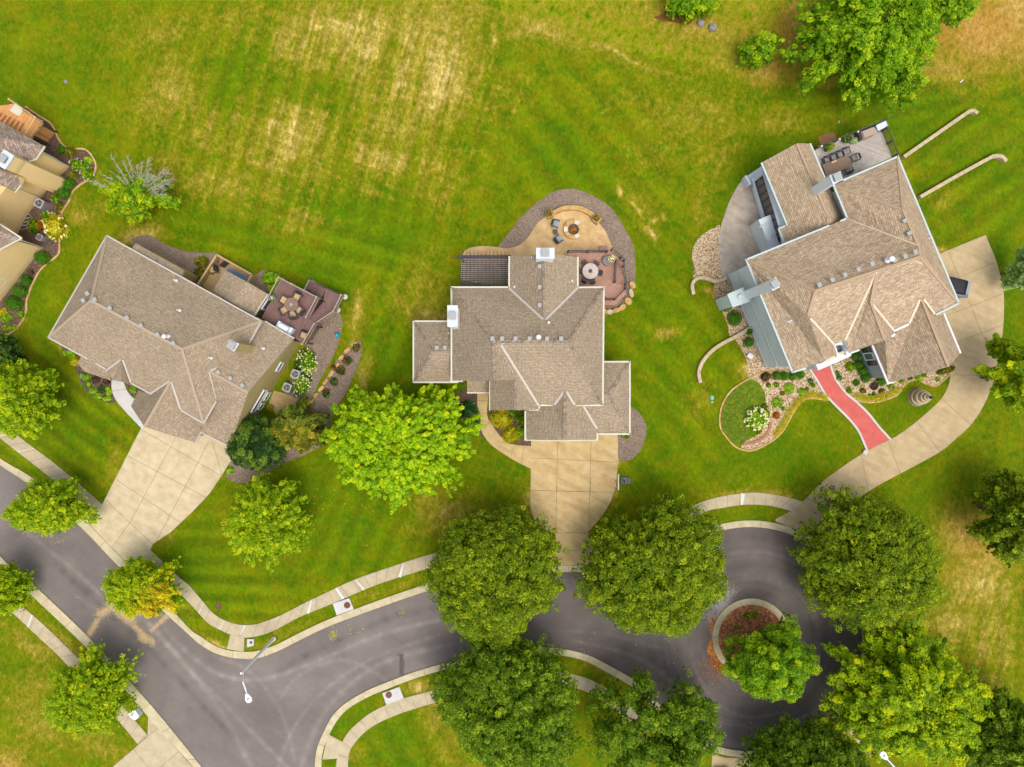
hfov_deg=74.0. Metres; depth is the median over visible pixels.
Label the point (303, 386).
shrub
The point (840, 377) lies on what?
shrub
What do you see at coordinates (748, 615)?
shrub
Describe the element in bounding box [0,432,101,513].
pavement
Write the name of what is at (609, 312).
boulder
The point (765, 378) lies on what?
shrub
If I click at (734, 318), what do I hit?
shrub
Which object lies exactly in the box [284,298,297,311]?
round table
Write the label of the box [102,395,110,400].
shrub
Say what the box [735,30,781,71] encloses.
tree
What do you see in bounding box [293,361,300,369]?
shrub
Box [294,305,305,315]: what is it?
dining chair
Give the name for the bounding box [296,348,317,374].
shrub
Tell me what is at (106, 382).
shrub
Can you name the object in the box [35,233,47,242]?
air conditioner
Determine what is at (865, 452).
path edging
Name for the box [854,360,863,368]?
shrub
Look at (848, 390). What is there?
shrub
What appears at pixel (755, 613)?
shrub
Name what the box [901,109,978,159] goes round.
garden wall
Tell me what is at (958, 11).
tree
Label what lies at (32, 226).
shrub
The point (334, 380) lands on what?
shrub
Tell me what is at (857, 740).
pavement
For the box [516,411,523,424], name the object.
shrub
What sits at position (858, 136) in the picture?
planter box
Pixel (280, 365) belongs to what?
window
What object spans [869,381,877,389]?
shrub
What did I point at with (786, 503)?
pavement
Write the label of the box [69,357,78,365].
shrub
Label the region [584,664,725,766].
tree
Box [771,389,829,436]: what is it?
sedge border
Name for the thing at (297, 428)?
tree
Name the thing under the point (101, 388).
shrub
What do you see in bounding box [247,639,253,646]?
storm inlet
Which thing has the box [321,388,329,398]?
shrub
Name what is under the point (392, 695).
storm inlet
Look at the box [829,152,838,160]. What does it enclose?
dining chair
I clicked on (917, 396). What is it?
fountain
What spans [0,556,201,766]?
kerb
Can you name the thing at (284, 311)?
dining chair
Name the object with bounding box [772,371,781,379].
shrub
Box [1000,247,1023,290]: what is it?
tree
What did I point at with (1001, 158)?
garden wall
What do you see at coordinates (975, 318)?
driveway
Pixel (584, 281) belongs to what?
dining chair
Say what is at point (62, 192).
shrub
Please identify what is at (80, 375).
shrub
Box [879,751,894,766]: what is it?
street lamp
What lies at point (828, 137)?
paving
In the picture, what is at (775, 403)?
shrub
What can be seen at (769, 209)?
window
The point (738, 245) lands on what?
patio
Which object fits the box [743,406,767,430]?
shrub
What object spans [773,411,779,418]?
shrub
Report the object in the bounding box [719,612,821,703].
tree
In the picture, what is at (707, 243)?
gravel bed
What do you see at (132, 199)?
tree
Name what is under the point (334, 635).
fallen leaves
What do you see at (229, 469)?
shrub
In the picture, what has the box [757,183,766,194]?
window
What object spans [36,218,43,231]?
shrub
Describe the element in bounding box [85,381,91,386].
shrub
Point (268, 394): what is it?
window
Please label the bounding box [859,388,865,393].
shrub
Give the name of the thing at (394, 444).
tree
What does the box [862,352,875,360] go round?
window
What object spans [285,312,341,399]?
mulch bed
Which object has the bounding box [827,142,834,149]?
potted plant
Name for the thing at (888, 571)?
tree
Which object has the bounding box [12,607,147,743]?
pavement
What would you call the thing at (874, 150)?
deck
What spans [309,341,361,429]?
mulch bed
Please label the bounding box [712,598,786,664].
kerb
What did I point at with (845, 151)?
dining chair
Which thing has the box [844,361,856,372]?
shrub
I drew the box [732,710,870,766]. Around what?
tree
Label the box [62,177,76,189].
shrub
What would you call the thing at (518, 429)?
shrub
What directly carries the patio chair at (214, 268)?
on the patio at (210, 283)
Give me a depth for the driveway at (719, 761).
67.94 m
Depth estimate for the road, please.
67.99 m
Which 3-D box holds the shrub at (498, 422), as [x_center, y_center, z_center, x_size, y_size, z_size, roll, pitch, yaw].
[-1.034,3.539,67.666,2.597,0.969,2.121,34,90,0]
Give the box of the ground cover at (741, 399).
[721,379,765,444]
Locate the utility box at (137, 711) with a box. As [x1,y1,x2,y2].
[128,707,142,719]
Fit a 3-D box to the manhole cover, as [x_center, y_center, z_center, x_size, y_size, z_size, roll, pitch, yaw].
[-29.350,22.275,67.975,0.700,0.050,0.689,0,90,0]
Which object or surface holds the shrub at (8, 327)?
on the mulch bed at (50, 246)
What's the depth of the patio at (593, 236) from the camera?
67.93 m
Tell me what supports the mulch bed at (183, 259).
on the ground at (382, 164)
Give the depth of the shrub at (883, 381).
67.41 m
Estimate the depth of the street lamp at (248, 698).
61.44 m
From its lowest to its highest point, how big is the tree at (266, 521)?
7.819 m
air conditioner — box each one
[33,198,50,210]
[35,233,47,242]
[282,382,293,392]
[290,369,302,378]
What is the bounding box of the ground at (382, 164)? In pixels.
[0,0,1023,766]
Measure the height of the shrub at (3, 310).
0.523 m
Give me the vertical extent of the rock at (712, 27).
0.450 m
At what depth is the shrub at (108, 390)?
67.75 m
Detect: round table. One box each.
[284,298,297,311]
[582,263,597,278]
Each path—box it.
[111,380,143,427]
[812,365,888,449]
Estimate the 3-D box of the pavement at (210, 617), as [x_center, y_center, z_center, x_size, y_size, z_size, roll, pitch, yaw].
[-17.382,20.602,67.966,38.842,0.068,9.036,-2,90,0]
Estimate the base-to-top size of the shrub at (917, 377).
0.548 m
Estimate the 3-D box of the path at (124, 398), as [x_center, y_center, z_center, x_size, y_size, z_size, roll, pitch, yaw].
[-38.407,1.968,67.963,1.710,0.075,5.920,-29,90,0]
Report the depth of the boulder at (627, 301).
67.56 m
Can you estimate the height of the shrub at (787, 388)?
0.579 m
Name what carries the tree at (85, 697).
on the ground at (382, 164)
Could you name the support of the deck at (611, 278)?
on the mulch bed at (610, 223)
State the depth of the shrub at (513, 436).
67.49 m
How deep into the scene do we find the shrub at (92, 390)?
67.77 m
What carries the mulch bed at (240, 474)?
on the ground at (382, 164)
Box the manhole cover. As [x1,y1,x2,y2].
[215,603,221,609]
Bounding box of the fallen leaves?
[302,455,813,722]
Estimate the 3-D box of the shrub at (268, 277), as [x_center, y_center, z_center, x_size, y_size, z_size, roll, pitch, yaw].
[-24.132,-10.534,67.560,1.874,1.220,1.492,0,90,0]
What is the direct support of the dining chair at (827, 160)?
on the deck at (874, 150)
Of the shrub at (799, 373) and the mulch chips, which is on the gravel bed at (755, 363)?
the shrub at (799, 373)
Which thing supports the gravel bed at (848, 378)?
on the ground at (382, 164)
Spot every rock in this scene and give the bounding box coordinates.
[697,19,704,26]
[709,23,716,31]
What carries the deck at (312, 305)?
on the ground at (382, 164)
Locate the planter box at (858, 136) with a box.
[854,132,861,140]
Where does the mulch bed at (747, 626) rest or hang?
on the road
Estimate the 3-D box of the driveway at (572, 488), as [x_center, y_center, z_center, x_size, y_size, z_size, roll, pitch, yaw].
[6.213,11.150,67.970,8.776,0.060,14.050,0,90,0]
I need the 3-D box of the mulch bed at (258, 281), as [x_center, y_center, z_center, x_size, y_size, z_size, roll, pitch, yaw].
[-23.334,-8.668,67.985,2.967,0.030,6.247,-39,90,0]
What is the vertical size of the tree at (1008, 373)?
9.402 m
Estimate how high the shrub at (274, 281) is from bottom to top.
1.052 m
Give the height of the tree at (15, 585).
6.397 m
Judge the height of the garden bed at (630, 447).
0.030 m
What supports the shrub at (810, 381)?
on the gravel bed at (755, 363)
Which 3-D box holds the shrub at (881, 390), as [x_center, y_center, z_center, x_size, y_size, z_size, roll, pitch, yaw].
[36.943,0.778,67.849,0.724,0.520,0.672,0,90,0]
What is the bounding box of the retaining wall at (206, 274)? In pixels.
[197,254,255,285]
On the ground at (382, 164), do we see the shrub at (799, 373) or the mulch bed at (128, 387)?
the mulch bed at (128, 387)
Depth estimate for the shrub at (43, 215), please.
67.36 m
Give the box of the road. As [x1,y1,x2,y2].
[0,465,861,766]
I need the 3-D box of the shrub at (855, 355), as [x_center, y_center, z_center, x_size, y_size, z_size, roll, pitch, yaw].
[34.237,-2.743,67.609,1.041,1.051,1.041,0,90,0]
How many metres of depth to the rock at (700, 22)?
67.64 m
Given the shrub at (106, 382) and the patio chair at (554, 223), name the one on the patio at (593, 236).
the patio chair at (554, 223)
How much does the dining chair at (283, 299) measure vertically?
1.101 m
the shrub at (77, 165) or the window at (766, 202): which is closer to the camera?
the window at (766, 202)
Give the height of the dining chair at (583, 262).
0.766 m
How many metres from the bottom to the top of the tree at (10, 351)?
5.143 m
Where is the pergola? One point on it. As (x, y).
(485, 257)
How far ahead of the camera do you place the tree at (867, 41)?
61.12 m
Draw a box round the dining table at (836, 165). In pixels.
[822,155,851,175]
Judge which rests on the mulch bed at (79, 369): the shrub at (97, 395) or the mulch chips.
the shrub at (97, 395)
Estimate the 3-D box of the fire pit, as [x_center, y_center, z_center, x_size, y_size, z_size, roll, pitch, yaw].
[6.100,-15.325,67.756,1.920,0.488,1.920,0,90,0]
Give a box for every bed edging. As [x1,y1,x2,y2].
[0,106,96,334]
[713,282,729,333]
[719,368,823,451]
[742,422,771,444]
[833,367,949,402]
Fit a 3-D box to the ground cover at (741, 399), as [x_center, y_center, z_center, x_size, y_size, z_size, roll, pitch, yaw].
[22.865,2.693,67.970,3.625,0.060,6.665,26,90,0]
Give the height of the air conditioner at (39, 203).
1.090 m
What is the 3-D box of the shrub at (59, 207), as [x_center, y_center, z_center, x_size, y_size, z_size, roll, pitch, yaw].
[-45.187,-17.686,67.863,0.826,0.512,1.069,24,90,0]
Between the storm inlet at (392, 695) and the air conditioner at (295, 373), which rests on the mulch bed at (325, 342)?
the air conditioner at (295, 373)
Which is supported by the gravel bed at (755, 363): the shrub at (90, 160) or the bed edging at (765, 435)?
the bed edging at (765, 435)
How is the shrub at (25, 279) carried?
on the mulch bed at (50, 246)
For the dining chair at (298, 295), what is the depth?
64.84 m
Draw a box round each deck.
[0,98,58,145]
[262,276,343,344]
[567,247,626,306]
[814,117,899,178]
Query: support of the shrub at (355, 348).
on the mulch bed at (337, 392)
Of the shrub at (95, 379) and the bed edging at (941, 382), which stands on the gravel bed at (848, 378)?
the bed edging at (941, 382)
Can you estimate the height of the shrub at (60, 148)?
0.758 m
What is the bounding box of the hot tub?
[227,268,248,280]
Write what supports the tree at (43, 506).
on the ground at (382, 164)
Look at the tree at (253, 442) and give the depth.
63.20 m
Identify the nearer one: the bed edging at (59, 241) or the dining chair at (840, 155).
the dining chair at (840, 155)
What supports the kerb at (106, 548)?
on the ground at (382, 164)
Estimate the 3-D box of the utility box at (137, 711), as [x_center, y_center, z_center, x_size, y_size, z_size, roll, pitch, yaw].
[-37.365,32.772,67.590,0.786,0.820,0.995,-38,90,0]
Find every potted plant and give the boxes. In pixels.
[266,405,273,411]
[268,294,275,301]
[546,209,552,216]
[593,214,600,221]
[607,255,615,262]
[824,144,831,151]
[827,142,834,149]
[842,133,852,143]
[850,137,857,143]
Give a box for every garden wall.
[690,276,725,294]
[696,326,750,382]
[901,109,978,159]
[917,154,1007,199]
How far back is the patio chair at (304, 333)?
64.92 m
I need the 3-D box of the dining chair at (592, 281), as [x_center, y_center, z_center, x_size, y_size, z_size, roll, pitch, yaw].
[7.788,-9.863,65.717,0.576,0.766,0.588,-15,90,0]
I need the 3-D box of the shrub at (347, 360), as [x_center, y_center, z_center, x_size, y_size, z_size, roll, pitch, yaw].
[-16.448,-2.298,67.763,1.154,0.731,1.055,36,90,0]
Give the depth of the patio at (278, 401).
67.95 m
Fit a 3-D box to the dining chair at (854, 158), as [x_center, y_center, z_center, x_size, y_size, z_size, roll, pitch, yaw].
[32.512,-21.364,64.221,0.735,0.957,0.720,-22,90,0]
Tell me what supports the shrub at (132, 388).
on the mulch bed at (128, 387)
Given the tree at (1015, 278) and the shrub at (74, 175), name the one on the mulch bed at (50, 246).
the shrub at (74, 175)
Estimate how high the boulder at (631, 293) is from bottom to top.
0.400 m
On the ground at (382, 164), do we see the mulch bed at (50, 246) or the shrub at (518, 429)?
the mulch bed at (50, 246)
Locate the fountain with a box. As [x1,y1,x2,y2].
[907,388,932,405]
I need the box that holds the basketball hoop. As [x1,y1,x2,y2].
[610,473,630,489]
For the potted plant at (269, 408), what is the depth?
67.42 m
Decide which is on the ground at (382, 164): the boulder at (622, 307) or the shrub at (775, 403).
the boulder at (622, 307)
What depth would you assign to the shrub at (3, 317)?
67.74 m
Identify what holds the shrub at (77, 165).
on the mulch bed at (50, 246)
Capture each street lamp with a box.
[240,636,275,702]
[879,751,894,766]
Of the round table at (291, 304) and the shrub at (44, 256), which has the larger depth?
the shrub at (44, 256)
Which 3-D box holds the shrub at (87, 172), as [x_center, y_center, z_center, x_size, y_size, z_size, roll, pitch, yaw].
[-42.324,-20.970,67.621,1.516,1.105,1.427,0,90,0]
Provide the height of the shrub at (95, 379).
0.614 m
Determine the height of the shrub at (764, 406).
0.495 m
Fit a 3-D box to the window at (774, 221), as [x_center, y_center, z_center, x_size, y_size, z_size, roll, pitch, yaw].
[25.145,-15.327,65.450,0.120,2.200,0.815,-17,90,0]
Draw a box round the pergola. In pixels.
[456,251,510,285]
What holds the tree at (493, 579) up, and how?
on the ground at (382, 164)
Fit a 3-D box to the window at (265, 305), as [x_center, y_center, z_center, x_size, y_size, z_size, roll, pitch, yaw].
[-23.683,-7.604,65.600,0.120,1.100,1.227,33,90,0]
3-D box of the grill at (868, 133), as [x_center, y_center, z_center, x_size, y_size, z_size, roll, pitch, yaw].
[33.478,-23.524,64.150,1.457,1.100,0.695,-21,90,0]
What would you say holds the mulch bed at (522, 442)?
on the ground at (382, 164)
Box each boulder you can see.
[606,309,612,314]
[612,308,619,312]
[619,304,625,310]
[624,297,631,304]
[628,289,633,297]
[629,281,635,288]
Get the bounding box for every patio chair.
[208,264,218,274]
[216,256,228,267]
[298,329,309,339]
[551,219,559,228]
[553,234,562,244]
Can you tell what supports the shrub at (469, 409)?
on the mulch bed at (463, 395)
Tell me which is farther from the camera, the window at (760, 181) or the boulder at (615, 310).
the boulder at (615, 310)
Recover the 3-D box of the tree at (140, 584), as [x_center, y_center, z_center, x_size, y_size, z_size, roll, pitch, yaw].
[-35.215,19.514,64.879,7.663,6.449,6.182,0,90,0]
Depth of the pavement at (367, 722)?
67.94 m
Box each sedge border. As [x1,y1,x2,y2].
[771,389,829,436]
[853,387,902,402]
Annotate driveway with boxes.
[85,427,230,562]
[113,717,191,766]
[530,435,617,564]
[711,755,750,766]
[775,235,1003,535]
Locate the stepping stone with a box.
[701,256,706,261]
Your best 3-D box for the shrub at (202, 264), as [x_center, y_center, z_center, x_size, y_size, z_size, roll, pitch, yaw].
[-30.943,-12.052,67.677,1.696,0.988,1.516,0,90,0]
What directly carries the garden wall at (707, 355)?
on the ground at (382, 164)
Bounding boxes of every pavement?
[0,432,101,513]
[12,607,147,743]
[145,550,443,637]
[227,635,243,651]
[322,735,342,759]
[336,672,637,766]
[477,394,530,468]
[589,493,801,552]
[847,728,872,756]
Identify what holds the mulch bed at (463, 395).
on the ground at (382, 164)
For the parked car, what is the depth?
66.33 m
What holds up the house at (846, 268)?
on the ground at (382, 164)
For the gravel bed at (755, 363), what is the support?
on the ground at (382, 164)
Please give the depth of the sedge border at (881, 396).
67.78 m
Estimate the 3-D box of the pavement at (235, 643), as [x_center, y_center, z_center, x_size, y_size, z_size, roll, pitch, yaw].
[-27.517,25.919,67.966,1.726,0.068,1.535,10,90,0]
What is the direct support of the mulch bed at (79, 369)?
on the ground at (382, 164)
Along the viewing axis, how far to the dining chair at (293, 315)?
64.78 m
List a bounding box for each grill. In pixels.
[275,321,295,334]
[858,127,876,141]
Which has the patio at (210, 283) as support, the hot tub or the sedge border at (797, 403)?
the hot tub
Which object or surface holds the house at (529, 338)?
on the ground at (382, 164)
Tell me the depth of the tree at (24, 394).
62.88 m
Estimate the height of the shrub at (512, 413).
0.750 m
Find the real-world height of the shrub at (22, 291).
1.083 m
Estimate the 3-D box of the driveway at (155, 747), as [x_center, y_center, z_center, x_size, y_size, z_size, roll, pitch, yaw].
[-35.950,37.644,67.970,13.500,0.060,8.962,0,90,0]
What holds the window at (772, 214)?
in the house at (846, 268)
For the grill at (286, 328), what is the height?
1.172 m
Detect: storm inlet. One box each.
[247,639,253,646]
[333,598,353,614]
[382,686,403,704]
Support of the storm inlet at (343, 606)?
on the ground at (382, 164)
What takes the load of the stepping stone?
on the gravel bed at (707, 243)
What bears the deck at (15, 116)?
on the mulch bed at (50, 246)
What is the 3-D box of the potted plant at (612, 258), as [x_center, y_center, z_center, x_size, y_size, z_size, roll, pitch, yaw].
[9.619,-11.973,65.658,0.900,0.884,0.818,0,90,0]
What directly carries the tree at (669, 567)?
on the ground at (382, 164)
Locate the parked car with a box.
[949,276,970,297]
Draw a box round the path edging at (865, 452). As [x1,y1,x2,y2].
[809,365,890,454]
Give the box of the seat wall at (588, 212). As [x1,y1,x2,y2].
[545,205,601,224]
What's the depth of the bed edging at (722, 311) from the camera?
67.90 m
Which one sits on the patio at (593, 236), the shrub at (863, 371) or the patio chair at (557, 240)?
the patio chair at (557, 240)
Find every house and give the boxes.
[0,122,69,300]
[48,235,300,445]
[412,248,630,440]
[715,143,960,384]
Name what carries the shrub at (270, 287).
on the mulch bed at (258, 281)
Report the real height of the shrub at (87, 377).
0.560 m
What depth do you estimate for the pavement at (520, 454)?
67.94 m
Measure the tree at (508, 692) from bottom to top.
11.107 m
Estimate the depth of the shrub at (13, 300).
67.51 m
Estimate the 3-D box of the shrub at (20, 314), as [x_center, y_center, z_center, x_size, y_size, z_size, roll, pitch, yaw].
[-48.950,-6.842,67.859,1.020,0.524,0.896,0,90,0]
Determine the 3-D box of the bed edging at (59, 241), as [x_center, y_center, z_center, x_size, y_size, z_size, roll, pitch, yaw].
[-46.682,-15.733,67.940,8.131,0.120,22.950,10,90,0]
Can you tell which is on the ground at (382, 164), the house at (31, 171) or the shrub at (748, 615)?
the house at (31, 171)
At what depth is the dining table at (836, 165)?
63.95 m
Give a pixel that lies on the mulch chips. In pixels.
(714, 657)
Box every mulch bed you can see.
[0,107,94,332]
[62,346,113,402]
[126,384,140,395]
[131,235,218,285]
[226,417,318,482]
[252,270,278,293]
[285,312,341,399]
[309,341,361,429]
[453,390,483,435]
[488,408,530,445]
[498,189,635,309]
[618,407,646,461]
[718,605,780,658]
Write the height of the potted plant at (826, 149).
0.825 m
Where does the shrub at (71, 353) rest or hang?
on the mulch bed at (79, 369)
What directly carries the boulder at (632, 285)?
on the mulch bed at (610, 223)
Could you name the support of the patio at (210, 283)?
on the ground at (382, 164)
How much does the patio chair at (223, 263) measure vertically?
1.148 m
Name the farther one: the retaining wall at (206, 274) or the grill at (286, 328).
the retaining wall at (206, 274)
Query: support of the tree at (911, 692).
on the ground at (382, 164)
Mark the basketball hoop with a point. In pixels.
(625, 480)
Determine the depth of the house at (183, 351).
62.08 m
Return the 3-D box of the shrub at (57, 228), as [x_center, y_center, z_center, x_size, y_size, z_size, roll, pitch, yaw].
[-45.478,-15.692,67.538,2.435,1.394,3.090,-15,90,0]
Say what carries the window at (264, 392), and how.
in the house at (183, 351)
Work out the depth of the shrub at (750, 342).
67.46 m
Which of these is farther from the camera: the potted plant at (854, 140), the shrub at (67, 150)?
the shrub at (67, 150)
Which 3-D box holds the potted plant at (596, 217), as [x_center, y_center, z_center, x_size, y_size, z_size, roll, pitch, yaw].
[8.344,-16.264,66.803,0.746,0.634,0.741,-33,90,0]
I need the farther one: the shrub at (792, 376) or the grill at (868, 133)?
the shrub at (792, 376)
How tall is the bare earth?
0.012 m
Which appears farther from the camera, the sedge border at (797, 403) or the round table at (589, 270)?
the sedge border at (797, 403)
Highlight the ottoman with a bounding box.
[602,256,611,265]
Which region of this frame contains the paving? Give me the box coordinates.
[818,132,835,144]
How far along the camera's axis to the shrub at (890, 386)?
67.78 m
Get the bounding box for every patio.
[203,258,249,297]
[268,391,298,411]
[461,211,614,283]
[719,181,760,279]
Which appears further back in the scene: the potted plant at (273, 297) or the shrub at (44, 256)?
the shrub at (44, 256)
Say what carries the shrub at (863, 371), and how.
on the gravel bed at (848, 378)
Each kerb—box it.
[0,458,865,766]
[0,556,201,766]
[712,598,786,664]
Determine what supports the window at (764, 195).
in the house at (846, 268)
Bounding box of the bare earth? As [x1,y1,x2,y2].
[654,11,692,24]
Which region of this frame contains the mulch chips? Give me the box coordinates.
[691,611,727,685]
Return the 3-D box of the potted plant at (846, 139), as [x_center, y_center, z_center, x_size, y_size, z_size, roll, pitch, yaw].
[31.712,-23.155,64.240,1.011,0.919,1.073,0,90,0]
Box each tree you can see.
[0,331,29,366]
[0,358,66,439]
[0,476,101,536]
[0,558,38,615]
[40,638,145,738]
[83,152,182,224]
[100,556,189,619]
[220,471,316,572]
[224,413,288,472]
[267,395,330,453]
[319,382,484,514]
[420,501,569,650]
[426,628,585,766]
[571,492,730,641]
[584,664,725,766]
[665,0,719,24]
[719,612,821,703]
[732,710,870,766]
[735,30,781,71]
[778,0,948,116]
[786,483,946,635]
[818,609,995,766]
[917,0,979,33]
[954,684,1023,766]
[964,466,1023,567]
[971,332,1023,414]
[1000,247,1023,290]
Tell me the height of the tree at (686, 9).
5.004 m
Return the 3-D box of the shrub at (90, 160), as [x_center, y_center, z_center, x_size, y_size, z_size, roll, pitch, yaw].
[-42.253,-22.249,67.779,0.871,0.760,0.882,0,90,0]
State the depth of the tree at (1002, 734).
61.89 m
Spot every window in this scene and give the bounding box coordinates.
[250,390,267,412]
[257,403,264,409]
[261,298,269,309]
[263,392,271,400]
[275,362,283,371]
[755,175,764,187]
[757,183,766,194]
[759,190,768,202]
[761,197,771,209]
[763,205,773,215]
[765,212,775,219]
[772,218,777,227]
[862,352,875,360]
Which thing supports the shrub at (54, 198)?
on the mulch bed at (50, 246)
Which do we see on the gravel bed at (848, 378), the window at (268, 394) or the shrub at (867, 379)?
the shrub at (867, 379)
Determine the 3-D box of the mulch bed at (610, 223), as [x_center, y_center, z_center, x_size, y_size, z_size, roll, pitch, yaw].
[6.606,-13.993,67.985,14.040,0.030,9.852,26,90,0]
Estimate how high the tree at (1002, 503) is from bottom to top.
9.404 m
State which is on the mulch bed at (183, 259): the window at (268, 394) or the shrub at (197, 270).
the shrub at (197, 270)
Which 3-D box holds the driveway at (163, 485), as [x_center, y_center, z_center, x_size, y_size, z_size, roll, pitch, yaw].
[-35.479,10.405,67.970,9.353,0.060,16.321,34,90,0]
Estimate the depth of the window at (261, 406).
67.32 m
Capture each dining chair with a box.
[277,294,287,304]
[277,305,287,315]
[288,311,297,319]
[291,290,303,301]
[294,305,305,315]
[581,259,587,266]
[581,277,588,283]
[589,278,595,284]
[822,155,831,163]
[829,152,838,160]
[835,149,844,157]
[841,146,850,155]
[844,166,854,174]
[849,152,861,162]
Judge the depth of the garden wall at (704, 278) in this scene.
67.55 m
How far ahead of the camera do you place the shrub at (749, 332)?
67.39 m
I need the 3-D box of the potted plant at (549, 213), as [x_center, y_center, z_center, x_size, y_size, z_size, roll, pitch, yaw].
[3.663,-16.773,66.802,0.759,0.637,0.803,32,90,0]
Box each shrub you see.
[0,308,7,314]
[0,313,12,322]
[2,324,18,330]
[4,295,23,310]
[11,284,28,297]
[17,311,26,317]
[18,273,33,285]
[27,218,40,233]
[33,251,51,264]
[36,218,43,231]
[40,210,52,221]
[42,211,69,241]
[50,194,58,202]
[55,201,63,211]
[56,186,71,199]
[57,145,64,154]
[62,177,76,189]
[63,350,77,358]
[64,145,78,158]
[68,170,78,178]
[69,158,87,171]
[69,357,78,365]
[78,372,84,378]
[79,166,95,180]
[83,156,92,164]
[83,374,90,380]
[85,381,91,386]
[89,387,96,394]
[90,376,99,382]
[93,393,101,398]
[98,384,105,392]
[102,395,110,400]
[103,379,110,384]
[105,386,111,396]
[130,385,136,393]
[193,255,208,269]
[193,267,204,279]
[226,466,233,473]
[260,271,277,284]
[267,284,276,293]
[272,275,284,284]
[292,372,311,396]
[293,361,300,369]
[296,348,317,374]
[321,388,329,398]
[329,377,337,386]
[335,364,345,375]
[342,355,353,365]
[351,343,360,351]
[458,399,480,426]
[489,410,513,429]
[502,425,519,443]
[508,410,518,417]
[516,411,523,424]
[516,425,523,438]
[726,311,741,325]
[743,337,753,347]
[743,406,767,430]
[744,612,751,617]
[746,329,752,334]
[752,611,757,617]
[759,372,771,381]
[761,403,767,409]
[770,396,783,408]
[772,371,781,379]
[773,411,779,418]
[779,371,788,380]
[784,381,795,393]
[788,372,797,380]
[796,371,804,379]
[797,388,804,394]
[807,378,813,384]
[836,375,842,380]
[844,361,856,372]
[845,387,851,392]
[850,351,860,360]
[852,379,859,385]
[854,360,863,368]
[856,366,867,375]
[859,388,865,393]
[860,373,870,382]
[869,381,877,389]
[875,378,885,385]
[878,388,884,393]
[887,384,894,389]
[914,374,923,382]
[935,365,954,374]
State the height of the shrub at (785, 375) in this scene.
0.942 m
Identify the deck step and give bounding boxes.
[599,246,607,251]
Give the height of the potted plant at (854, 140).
0.760 m
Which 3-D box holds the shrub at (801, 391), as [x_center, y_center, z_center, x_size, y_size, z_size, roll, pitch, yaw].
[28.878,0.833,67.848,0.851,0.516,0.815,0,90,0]
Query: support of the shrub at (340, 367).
on the mulch bed at (337, 392)
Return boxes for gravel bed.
[692,225,721,279]
[715,280,823,449]
[832,352,947,401]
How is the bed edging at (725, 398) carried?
on the ground at (382, 164)
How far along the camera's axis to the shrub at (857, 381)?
67.80 m
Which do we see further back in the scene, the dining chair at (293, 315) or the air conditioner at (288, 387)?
the air conditioner at (288, 387)
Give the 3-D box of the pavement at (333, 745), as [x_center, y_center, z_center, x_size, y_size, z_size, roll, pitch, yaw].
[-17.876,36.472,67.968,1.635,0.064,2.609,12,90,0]
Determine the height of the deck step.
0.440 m
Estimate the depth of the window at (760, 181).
65.53 m
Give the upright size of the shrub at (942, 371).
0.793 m
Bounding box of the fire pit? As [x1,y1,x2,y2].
[564,220,582,238]

